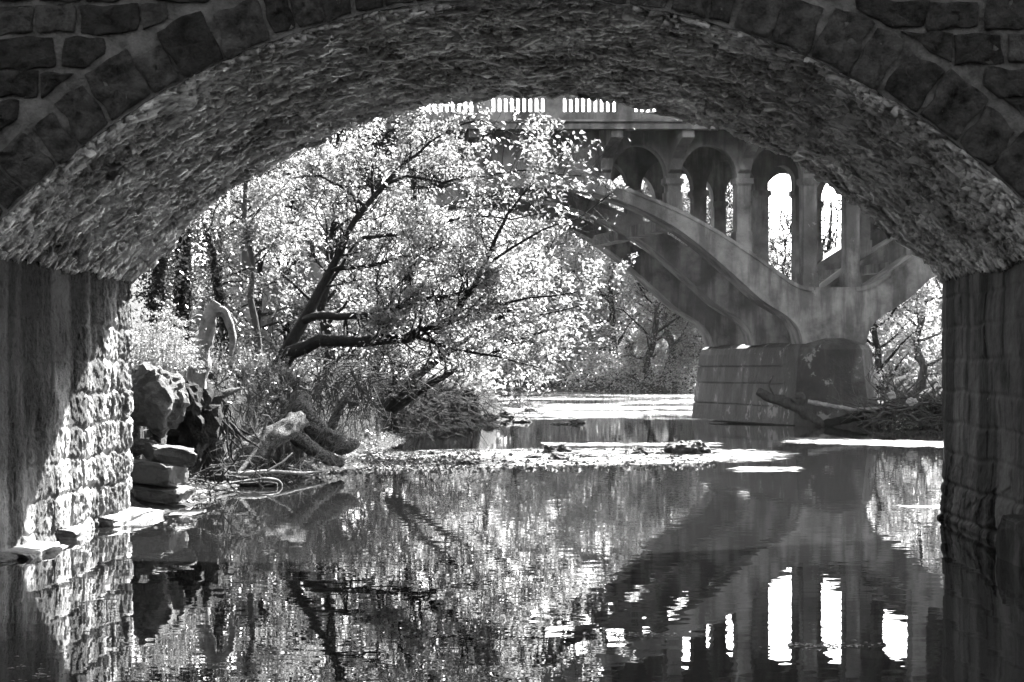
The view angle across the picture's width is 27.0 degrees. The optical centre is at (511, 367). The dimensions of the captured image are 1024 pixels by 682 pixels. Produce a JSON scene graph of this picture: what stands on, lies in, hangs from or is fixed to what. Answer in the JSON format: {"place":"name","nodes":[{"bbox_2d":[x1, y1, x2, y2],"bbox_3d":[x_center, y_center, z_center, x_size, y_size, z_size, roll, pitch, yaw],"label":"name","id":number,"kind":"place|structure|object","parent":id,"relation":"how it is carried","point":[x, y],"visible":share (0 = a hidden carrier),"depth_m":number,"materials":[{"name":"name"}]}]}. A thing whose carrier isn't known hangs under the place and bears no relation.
{"place":"outdoors","nodes":[
{"label":"outdoors","id":0,"kind":"place"},
{"bbox_2d":[173,98,840,265],"label":"sky","id":1,"kind":"structure","parent":0,"point":[782,179],"materials":[{"name":"white"}]},
{"bbox_2d":[0,392,1023,681],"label":"river","id":2,"kind":"structure","parent":0,"point":[770,540],"depth_m":20.73,"materials":[{"name":"black liquid"}]},
{"bbox_2d":[0,551,17,562],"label":"footing stone","id":3,"kind":"object","parent":2,"relation":"in","point":[6,557],"visible":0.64,"depth_m":22.09,"materials":[{"name":"grey stone"}]},
{"bbox_2d":[1,541,67,558],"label":"footing slab","id":4,"kind":"structure","parent":2,"relation":"in","point":[33,550],"depth_m":22.83,"materials":[{"name":"stone"}]},
{"bbox_2d":[55,525,89,538],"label":"footing slab","id":5,"kind":"structure","parent":2,"relation":"in","point":[76,532],"depth_m":24.85,"materials":[{"name":"stone"}]},
{"bbox_2d":[239,481,277,486],"bbox_3d":[-4.252,1.967,35.805,0.631,0.149,0.157,0,0,0],"label":"driftwood log","id":6,"kind":"object","parent":2,"relation":"on","point":[256,484],"visible":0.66,"depth_m":35.75,"materials":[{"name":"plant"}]},
{"bbox_2d":[428,450,441,453],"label":"riffle rock","id":7,"kind":"object","parent":2,"relation":"on","point":[435,452],"visible":0.77,"depth_m":49.31,"materials":[{"name":"white stone"}]},
{"bbox_2d":[10,474,882,680],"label":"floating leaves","id":8,"kind":"object","parent":2,"relation":"on","point":[810,644],"visible":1,"depth_m":15.35,"materials":[{"name":"grey plant"}]},
{"bbox_2d":[511,417,530,421],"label":"spit rock","id":9,"kind":"object","parent":2,"relation":"in","point":[521,419],"visible":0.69,"depth_m":78.17,"materials":[{"name":"grey stone"}]},
{"bbox_2d":[521,407,535,411],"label":"spit rock","id":10,"kind":"object","parent":2,"relation":"in","point":[528,410],"visible":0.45,"depth_m":96.12,"materials":[{"name":"grey stone"}]},
{"bbox_2d":[551,422,568,423],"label":"spit rock","id":11,"kind":"object","parent":2,"relation":"in","point":[560,423],"visible":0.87,"depth_m":75.31,"materials":[{"name":"grey stone"}]},
{"bbox_2d":[569,419,584,422],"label":"spit rock","id":12,"kind":"object","parent":2,"relation":"in","point":[577,421],"visible":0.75,"depth_m":76.69,"materials":[{"name":"grey stone"}]},
{"bbox_2d":[579,453,598,456],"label":"riffle rock","id":13,"kind":"object","parent":2,"relation":"on","point":[588,455],"visible":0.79,"depth_m":47.78,"materials":[{"name":"white stone"}]},
{"bbox_2d":[709,420,794,425],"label":"stranded log","id":14,"kind":"object","parent":2,"relation":"on","point":[725,421],"visible":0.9,"depth_m":76.03,"materials":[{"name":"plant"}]},
{"bbox_2d":[756,376,824,426],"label":"stranded log","id":15,"kind":"object","parent":2,"relation":"on","point":[795,402],"visible":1,"depth_m":72.41,"materials":[{"name":"grey wood"}]},
{"bbox_2d":[823,408,901,426],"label":"stranded log","id":16,"kind":"object","parent":2,"relation":"on","point":[835,421],"visible":0.56,"depth_m":72.03,"materials":[{"name":"grey wood"}]},
{"bbox_2d":[995,514,1023,566],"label":"footing block","id":17,"kind":"structure","parent":2,"relation":"in","point":[1009,544],"depth_m":21.89,"materials":[{"name":"black stone"}]},
{"bbox_2d":[317,447,716,473],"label":"riffle gravel","id":18,"kind":"structure","parent":0,"point":[444,465],"depth_m":44.45,"materials":[{"name":"grey gravel"}]},
{"bbox_2d":[457,458,477,464],"bbox_3d":[-0.918,1.973,43.953,0.466,0.241,0.418,0,0,-16],"label":"riffle rock","id":19,"kind":"object","parent":18,"relation":"on","point":[464,461],"visible":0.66,"depth_m":43.83,"materials":[{"name":"grey stone"}]},
{"bbox_2d":[525,454,541,457],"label":"riffle rock","id":20,"kind":"object","parent":18,"relation":"on","point":[534,456],"visible":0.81,"depth_m":47.25,"materials":[{"name":"white stone"}]},
{"bbox_2d":[541,444,556,452],"bbox_3d":[0.877,1.961,49.996,0.381,0.333,0.358,0,0,26],"label":"riffle rock","id":21,"kind":"object","parent":18,"relation":"on","point":[548,448],"visible":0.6,"depth_m":49.91,"materials":[{"name":"grey stone"}]},
{"bbox_2d":[548,452,569,459],"bbox_3d":[1.024,1.957,46.501,0.509,0.243,0.585,0,0,0],"label":"riffle rock","id":22,"kind":"object","parent":18,"relation":"on","point":[557,456],"visible":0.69,"depth_m":46.34,"materials":[{"name":"white stone"}]},
{"bbox_2d":[556,444,571,451],"bbox_3d":[1.225,1.961,50.627,0.412,0.314,0.369,0,0,0],"label":"riffle rock","id":23,"kind":"object","parent":18,"relation":"on","point":[562,448],"visible":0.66,"depth_m":50.52,"materials":[{"name":"grey stone"}]},
{"bbox_2d":[635,447,653,453],"bbox_3d":[3.078,1.968,49.678,0.442,0.262,0.440,0,0,0],"label":"riffle rock","id":24,"kind":"object","parent":18,"relation":"on","point":[642,450],"visible":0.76,"depth_m":49.57,"materials":[{"name":"grey stone"}]},
{"bbox_2d":[664,440,712,453],"bbox_3d":[4.121,1.958,49.647,1.154,0.558,0.956,0,0,0],"label":"riffle rock","id":25,"kind":"object","parent":18,"relation":"on","point":[691,447],"visible":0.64,"depth_m":49.37,"materials":[{"name":"grey stone"}]},
{"bbox_2d":[130,265,942,513],"bbox_3d":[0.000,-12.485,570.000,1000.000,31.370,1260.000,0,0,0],"label":"ground","id":26,"kind":"structure","parent":0,"point":[166,508],"depth_m":59.24,"materials":[{"name":"soil"}]},
{"bbox_2d":[97,507,163,526],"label":"footing slab","id":27,"kind":"structure","parent":26,"relation":"on","point":[128,516],"depth_m":27.56,"materials":[{"name":"stone"}]},
{"bbox_2d":[132,437,156,454],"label":"stone slab","id":28,"kind":"structure","parent":26,"relation":"on","point":[138,445],"depth_m":30.74,"materials":[{"name":"grey stone"}]},
{"bbox_2d":[130,361,189,438],"bbox_3d":[-5.204,0.475,31.223,1.134,1.131,1.057,0,0,35],"label":"bank boulder","id":29,"kind":"object","parent":26,"relation":"on","point":[161,401],"visible":0.92,"depth_m":30.87,"materials":[{"name":"stone"}]},
{"bbox_2d":[131,482,196,504],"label":"stone slab","id":30,"kind":"structure","parent":26,"relation":"on","point":[159,494],"depth_m":30.02,"materials":[{"name":"grey stone"}]},
{"bbox_2d":[130,459,188,487],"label":"stone slab","id":31,"kind":"structure","parent":30,"relation":"on","point":[159,474],"depth_m":30.02,"materials":[{"name":"grey stone"}]},
{"bbox_2d":[142,442,197,465],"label":"stone slab","id":32,"kind":"structure","parent":31,"relation":"on","point":[171,454],"depth_m":30.27,"materials":[{"name":"grey stone"}]},
{"bbox_2d":[130,295,212,380],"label":"feathery weeds","id":33,"kind":"object","parent":26,"relation":"on","point":[150,344],"visible":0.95,"depth_m":32.84,"materials":[{"name":"white plant"}]},
{"bbox_2d":[132,212,219,364],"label":"ivy tree","id":34,"kind":"object","parent":26,"relation":"on","point":[182,295],"visible":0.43,"depth_m":43.57,"materials":[{"name":"grey plant"}]},
{"bbox_2d":[166,380,223,458],"bbox_3d":[-5.072,0.821,33.032,1.132,1.262,1.146,0,0,0],"label":"bank boulder","id":35,"kind":"object","parent":26,"relation":"on","point":[198,428],"visible":0.59,"depth_m":32.81,"materials":[{"name":"stone"}]},
{"bbox_2d":[192,490,205,496],"bbox_3d":[-4.859,1.962,31.097,0.129,0.303,1.875,0,0,13],"label":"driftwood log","id":36,"kind":"object","parent":26,"relation":"on","point":[198,492],"visible":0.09,"depth_m":31.77,"materials":[{"name":"grey wood"}]},
{"bbox_2d":[185,301,236,388],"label":"dead tree","id":37,"kind":"object","parent":26,"relation":"on","point":[214,310],"visible":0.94,"depth_m":35.89,"materials":[{"name":"grey wood"}]},
{"bbox_2d":[200,484,235,490],"bbox_3d":[-5.018,1.953,33.004,0.161,0.138,4.101,0,0,13],"label":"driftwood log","id":38,"kind":"object","parent":26,"relation":"on","point":[228,486],"visible":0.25,"depth_m":34.35,"materials":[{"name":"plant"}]},
{"bbox_2d":[200,387,240,480],"bbox_3d":[-5.089,1.189,36.293,0.843,1.702,1.047,0,0,0],"label":"root mass","id":39,"kind":"object","parent":26,"relation":"on","point":[229,391],"visible":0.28,"depth_m":36.14,"materials":[{"name":"grey plant"}]},
{"bbox_2d":[138,183,318,351],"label":"tree","id":40,"kind":"object","parent":26,"relation":"on","point":[279,327],"visible":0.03,"depth_m":114.29,"materials":[{"name":"grey plant"}]},
{"bbox_2d":[186,429,271,499],"bbox_3d":[-5.030,1.693,33.529,2.762,1.598,4.221,0,0,0],"label":"brush tangle","id":41,"kind":"object","parent":26,"relation":"on","point":[203,478],"visible":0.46,"depth_m":33.48,"materials":[{"name":"grey plant"}]},
{"bbox_2d":[197,392,264,479],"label":"hanging roots","id":42,"kind":"object","parent":26,"relation":"hanging from","point":[225,427],"visible":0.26,"depth_m":35.84,"materials":[{"name":"grey plant"}]},
{"bbox_2d":[191,198,274,363],"bbox_3d":[-6.224,-1.789,46.968,2.001,4.626,2.232,0,0,-30],"label":"ivy tree","id":43,"kind":"object","parent":26,"relation":"on","point":[215,267],"visible":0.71,"depth_m":46.94,"materials":[{"name":"grey plant"}]},
{"bbox_2d":[193,160,300,357],"bbox_3d":[-7.782,-4.018,56.819,4.856,9.126,4.339,0,0,-26],"label":"tree","id":44,"kind":"object","parent":26,"relation":"on","point":[227,214],"visible":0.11,"depth_m":56.94,"materials":[{"name":"grey plant"}]},
{"bbox_2d":[170,335,325,448],"bbox_3d":[-4.525,0.427,37.260,2.453,2.057,1.887,0,0,-29],"label":"brush tangle","id":45,"kind":"object","parent":26,"relation":"on","point":[246,396],"visible":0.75,"depth_m":36.94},
{"bbox_2d":[228,407,277,481],"bbox_3d":[-4.551,1.337,37.024,0.198,1.278,1.745,0,0,21],"label":"driftwood log","id":46,"kind":"object","parent":26,"relation":"on","point":[247,461],"visible":0.9,"depth_m":37.13,"materials":[{"name":"grey wood"}]},
{"bbox_2d":[227,477,282,485],"bbox_3d":[-4.369,1.981,35.997,0.998,0.260,0.079,0,0,0],"label":"driftwood log","id":47,"kind":"object","parent":26,"relation":"on","point":[278,481],"visible":0.67,"depth_m":35.98,"materials":[{"name":"grey wood"}]},
{"bbox_2d":[203,148,327,360],"bbox_3d":[-6.444,-3.765,52.349,3.640,8.613,3.958,0,0,29],"label":"tree","id":48,"kind":"object","parent":26,"relation":"on","point":[249,226],"visible":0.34,"depth_m":52.04,"materials":[{"name":"grey plant"}]},
{"bbox_2d":[192,134,339,366],"bbox_3d":[-7.593,-3.373,63.828,5.424,8.990,5.498,0,0,0],"label":"tree","id":49,"kind":"object","parent":26,"relation":"on","point":[261,283],"visible":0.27,"depth_m":63.80,"materials":[{"name":"grey plant"}]},
{"bbox_2d":[134,365,405,502],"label":"bank litter","id":50,"kind":"object","parent":26,"relation":"on","point":[347,456],"visible":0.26,"depth_m":41.47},
{"bbox_2d":[228,453,325,475],"bbox_3d":[-3.990,1.694,37.580,0.730,0.430,2.994,0,0,35],"label":"driftwood log","id":51,"kind":"object","parent":26,"relation":"on","point":[247,473],"visible":0.75,"depth_m":36.98,"materials":[{"name":"grey wood"}]},
{"bbox_2d":[215,347,353,445],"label":"dry grass","id":52,"kind":"structure","parent":26,"relation":"on","point":[272,373],"depth_m":41.36,"materials":[{"name":"grey plant"}]},
{"bbox_2d":[328,390,359,429],"bbox_3d":[-3.238,0.925,40.936,0.780,0.981,0.298,0,0,22],"label":"broken log","id":53,"kind":"object","parent":52,"relation":"on","point":[345,399],"visible":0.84,"depth_m":40.93,"materials":[{"name":"grey wood"}]},
{"bbox_2d":[224,390,359,471],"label":"fallen tree","id":54,"kind":"object","parent":26,"relation":"on","point":[302,415],"visible":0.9,"depth_m":39.09,"materials":[{"name":"grey wood"}]},
{"bbox_2d":[191,136,400,349],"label":"tree","id":55,"kind":"object","parent":26,"relation":"on","point":[288,330],"visible":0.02,"depth_m":75.86,"materials":[{"name":"grey plant"}]},
{"bbox_2d":[246,379,348,467],"bbox_3d":[-5.337,0.980,40.190,4.417,2.766,3.008,0,0,42],"label":"brush tangle","id":56,"kind":"object","parent":26,"relation":"on","point":[273,408],"visible":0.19,"depth_m":39.75,"materials":[{"name":"grey plant"}]},
{"bbox_2d":[130,304,465,417],"bbox_3d":[-6.024,0.009,56.252,6.264,3.575,38.409,0,0,4],"label":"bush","id":57,"kind":"object","parent":26,"relation":"on","point":[245,358],"visible":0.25,"depth_m":42.89,"materials":[{"name":"grey plant"}]},
{"bbox_2d":[341,413,391,447],"bbox_3d":[-2.907,1.180,41.911,0.797,0.785,1.315,0,0,27],"label":"brush tangle","id":58,"kind":"object","parent":57,"relation":"on","point":[360,440],"visible":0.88,"depth_m":41.94,"materials":[{"name":"grey plant"}]},
{"bbox_2d":[250,439,372,481],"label":"twig litter","id":59,"kind":"object","parent":26,"relation":"on","point":[306,467],"visible":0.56,"depth_m":38.49,"materials":[{"name":"wood"}]},
{"bbox_2d":[267,176,364,361],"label":"tree","id":60,"kind":"object","parent":26,"relation":"on","point":[330,306],"visible":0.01,"depth_m":119.82,"materials":[{"name":"grey plant"}]},
{"bbox_2d":[242,370,395,434],"bbox_3d":[-4.155,0.815,42.795,2.473,1.539,5.734,0,0,32],"label":"brush tangle","id":61,"kind":"object","parent":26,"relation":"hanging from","point":[335,400],"visible":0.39,"depth_m":43.12,"materials":[{"name":"grey plant"}]},
{"bbox_2d":[254,118,442,379],"bbox_3d":[-4.660,-3.907,58.284,5.304,9.438,5.150,0,0,15],"label":"tree","id":62,"kind":"object","parent":26,"relation":"on","point":[323,303],"visible":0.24,"depth_m":57.80,"materials":[{"name":"grey plant"}]},
{"bbox_2d":[299,187,457,384],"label":"tree","id":63,"kind":"object","parent":26,"relation":"on","point":[389,279],"visible":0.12,"depth_m":67.56,"materials":[{"name":"grey plant"}]},
{"bbox_2d":[304,175,452,369],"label":"tree","id":64,"kind":"object","parent":26,"relation":"on","point":[333,327],"visible":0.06,"depth_m":128.49,"materials":[{"name":"grey plant"}]},
{"bbox_2d":[232,295,549,431],"bbox_3d":[-2.541,0.020,45.473,6.800,3.817,6.623,0,0,0],"label":"brush tangle","id":65,"kind":"object","parent":26,"relation":"on","point":[344,368],"visible":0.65,"depth_m":45.67,"materials":[{"name":"grey plant"}]},
{"bbox_2d":[294,113,557,434],"bbox_3d":[-2.567,-2.596,61.974,7.515,9.756,4.629,0,0,27],"label":"tree","id":66,"kind":"object","parent":26,"relation":"on","point":[417,159],"visible":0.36,"depth_m":61.53,"materials":[{"name":"grey plant"}]},
{"bbox_2d":[398,209,480,330],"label":"tree","id":67,"kind":"object","parent":26,"relation":"on","point":[447,213],"visible":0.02,"depth_m":214.31,"materials":[{"name":"grey plant"}]},
{"bbox_2d":[332,348,552,449],"bbox_3d":[-2.532,1.022,53.406,6.568,3.726,7.532,0,0,-43],"label":"brush tangle","id":68,"kind":"object","parent":26,"relation":"on","point":[418,407],"visible":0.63,"depth_m":52.66,"materials":[{"name":"grey plant"}]},
{"bbox_2d":[386,367,555,436],"bbox_3d":[-1.036,0.633,51.906,4.379,2.336,4.316,0,0,0],"label":"brush tangle","id":69,"kind":"object","parent":68,"relation":"on","point":[476,403],"visible":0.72,"depth_m":52.11,"materials":[{"name":"grey plant"}]},
{"bbox_2d":[272,98,632,404],"bbox_3d":[-1.769,-3.020,44.505,9.023,7.543,5.640,0,0,17],"label":"leaning tree","id":70,"kind":"object","parent":26,"relation":"on","point":[383,313],"visible":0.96,"depth_m":43.80,"materials":[{"name":"grey plant"}]},
{"bbox_2d":[481,413,499,422],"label":"spit rock","id":71,"kind":"object","parent":26,"relation":"on","point":[485,416],"visible":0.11,"depth_m":77.32,"materials":[{"name":"grey stone"}]},
{"bbox_2d":[408,209,577,347],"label":"tree","id":72,"kind":"object","parent":26,"relation":"on","point":[488,236],"visible":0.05,"depth_m":198.37,"materials":[{"name":"grey plant"}]},
{"bbox_2d":[496,410,516,418],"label":"spit rock","id":73,"kind":"object","parent":26,"relation":"on","point":[511,414],"visible":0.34,"depth_m":83.04,"materials":[{"name":"grey stone"}]},
{"bbox_2d":[383,222,638,413],"bbox_3d":[-0.264,-1.170,48.716,4.537,4.530,4.955,0,0,-28],"label":"leaning tree","id":74,"kind":"object","parent":26,"relation":"on","point":[536,340],"visible":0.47,"depth_m":48.59,"materials":[{"name":"grey plant"}]},
{"bbox_2d":[0,0,1023,550],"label":"stone arch bridge","id":75,"kind":"structure","parent":26,"relation":"on","point":[138,138],"depth_m":23.20,"materials":[{"name":"grey stone"}]},
{"bbox_2d":[475,243,557,369],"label":"tree","id":76,"kind":"object","parent":26,"relation":"on","point":[543,275],"visible":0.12,"depth_m":183.93,"materials":[{"name":"grey plant"}]},
{"bbox_2d":[465,193,615,363],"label":"tree","id":77,"kind":"object","parent":26,"relation":"on","point":[570,242],"visible":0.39,"depth_m":188.12,"materials":[{"name":"grey plant"}]},
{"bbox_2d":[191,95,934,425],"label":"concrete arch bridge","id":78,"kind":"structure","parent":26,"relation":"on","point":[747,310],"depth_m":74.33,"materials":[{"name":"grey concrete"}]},
{"bbox_2d":[544,177,621,351],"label":"tree","id":79,"kind":"object","parent":26,"relation":"on","point":[580,284],"visible":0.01,"depth_m":203.34,"materials":[{"name":"grey plant"}]},
{"bbox_2d":[534,178,664,362],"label":"tree","id":80,"kind":"object","parent":26,"relation":"on","point":[613,323],"visible":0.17,"depth_m":193.01,"materials":[{"name":"grey plant"}]},
{"bbox_2d":[562,175,661,354],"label":"tree","id":81,"kind":"object","parent":26,"relation":"on","point":[628,332],"visible":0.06,"depth_m":198.59,"materials":[{"name":"grey plant"}]},
{"bbox_2d":[599,232,686,379],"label":"tree","id":82,"kind":"object","parent":26,"relation":"on","point":[650,346],"visible":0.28,"depth_m":181.93,"materials":[{"name":"grey plant"}]},
{"bbox_2d":[363,315,939,391],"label":"undergrowth","id":83,"kind":"object","parent":26,"relation":"on","point":[584,367],"visible":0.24,"depth_m":180.28,"materials":[{"name":"grey plant"}]},
{"bbox_2d":[596,174,709,371],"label":"tree","id":84,"kind":"object","parent":26,"relation":"on","point":[646,189],"visible":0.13,"depth_m":185.52,"materials":[{"name":"grey plant"}]},
{"bbox_2d":[390,210,942,344],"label":"woods","id":85,"kind":"object","parent":26,"relation":"on","point":[550,269],"visible":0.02,"depth_m":216.76,"materials":[{"name":"grey plant"}]},
{"bbox_2d":[671,182,732,366],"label":"bare tree","id":86,"kind":"object","parent":26,"relation":"on","point":[728,194],"visible":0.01,"depth_m":188.77,"materials":[{"name":"grey plant"}]},
{"bbox_2d":[626,191,779,368],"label":"tree","id":87,"kind":"object","parent":26,"relation":"on","point":[692,329],"visible":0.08,"depth_m":186.39,"materials":[{"name":"grey plant"}]},
{"bbox_2d":[661,176,770,327],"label":"tree","id":88,"kind":"object","parent":26,"relation":"on","point":[709,200],"depth_m":194.22,"materials":[{"name":"grey plant"}]},
{"bbox_2d":[688,192,831,345],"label":"bare tree","id":89,"kind":"object","parent":26,"relation":"on","point":[729,222],"visible":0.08,"depth_m":179.55,"materials":[{"name":"grey plant"}]},
{"bbox_2d":[732,182,790,273],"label":"tree","id":90,"kind":"object","parent":26,"relation":"on","point":[773,198],"visible":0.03,"depth_m":208.69,"materials":[{"name":"white plant"}]},
{"bbox_2d":[769,225,790,276],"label":"bare tree","id":91,"kind":"object","parent":26,"relation":"on","point":[774,238],"visible":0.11,"depth_m":171.56,"materials":[{"name":"white plant"}]},
{"bbox_2d":[771,189,882,362],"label":"bare tree","id":92,"kind":"object","parent":26,"relation":"on","point":[830,236],"visible":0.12,"depth_m":164.88,"materials":[{"name":"white plant"}]},
{"bbox_2d":[825,208,941,365],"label":"tree","id":93,"kind":"object","parent":26,"relation":"on","point":[880,333],"visible":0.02,"depth_m":181.87,"materials":[{"name":"grey plant"}]},
{"bbox_2d":[827,349,942,428],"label":"driftwood heap","id":94,"kind":"object","parent":26,"relation":"on","point":[926,411],"visible":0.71,"depth_m":71.48,"materials":[{"name":"grey wood"}]},
{"bbox_2d":[808,399,906,411],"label":"stranded log","id":95,"kind":"object","parent":94,"relation":"on","point":[827,405],"visible":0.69,"depth_m":71.70,"materials":[{"name":"grey wood"}]},
{"bbox_2d":[887,391,895,398],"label":"plastic litter","id":96,"kind":"object","parent":94,"relation":"on","point":[891,394],"visible":1,"depth_m":70.54,"materials":[{"name":"grey plastic"}]},
{"bbox_2d":[906,397,917,405],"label":"plastic litter","id":97,"kind":"object","parent":94,"relation":"on","point":[910,400],"visible":1,"depth_m":70.22,"materials":[{"name":"grey plastic"}]},
{"bbox_2d":[836,230,941,396],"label":"tree","id":98,"kind":"object","parent":26,"relation":"on","point":[877,347],"visible":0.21,"depth_m":140.07,"materials":[{"name":"grey plant"}]},
{"bbox_2d":[878,275,942,392],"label":"tree","id":99,"kind":"object","parent":26,"relation":"on","point":[918,356],"visible":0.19,"depth_m":149.72,"materials":[{"name":"grey plant"}]},
{"bbox_2d":[900,278,942,367],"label":"tree","id":100,"kind":"object","parent":26,"relation":"on","point":[933,303],"visible":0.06,"depth_m":169.47,"materials":[{"name":"white plant"}]}
]}

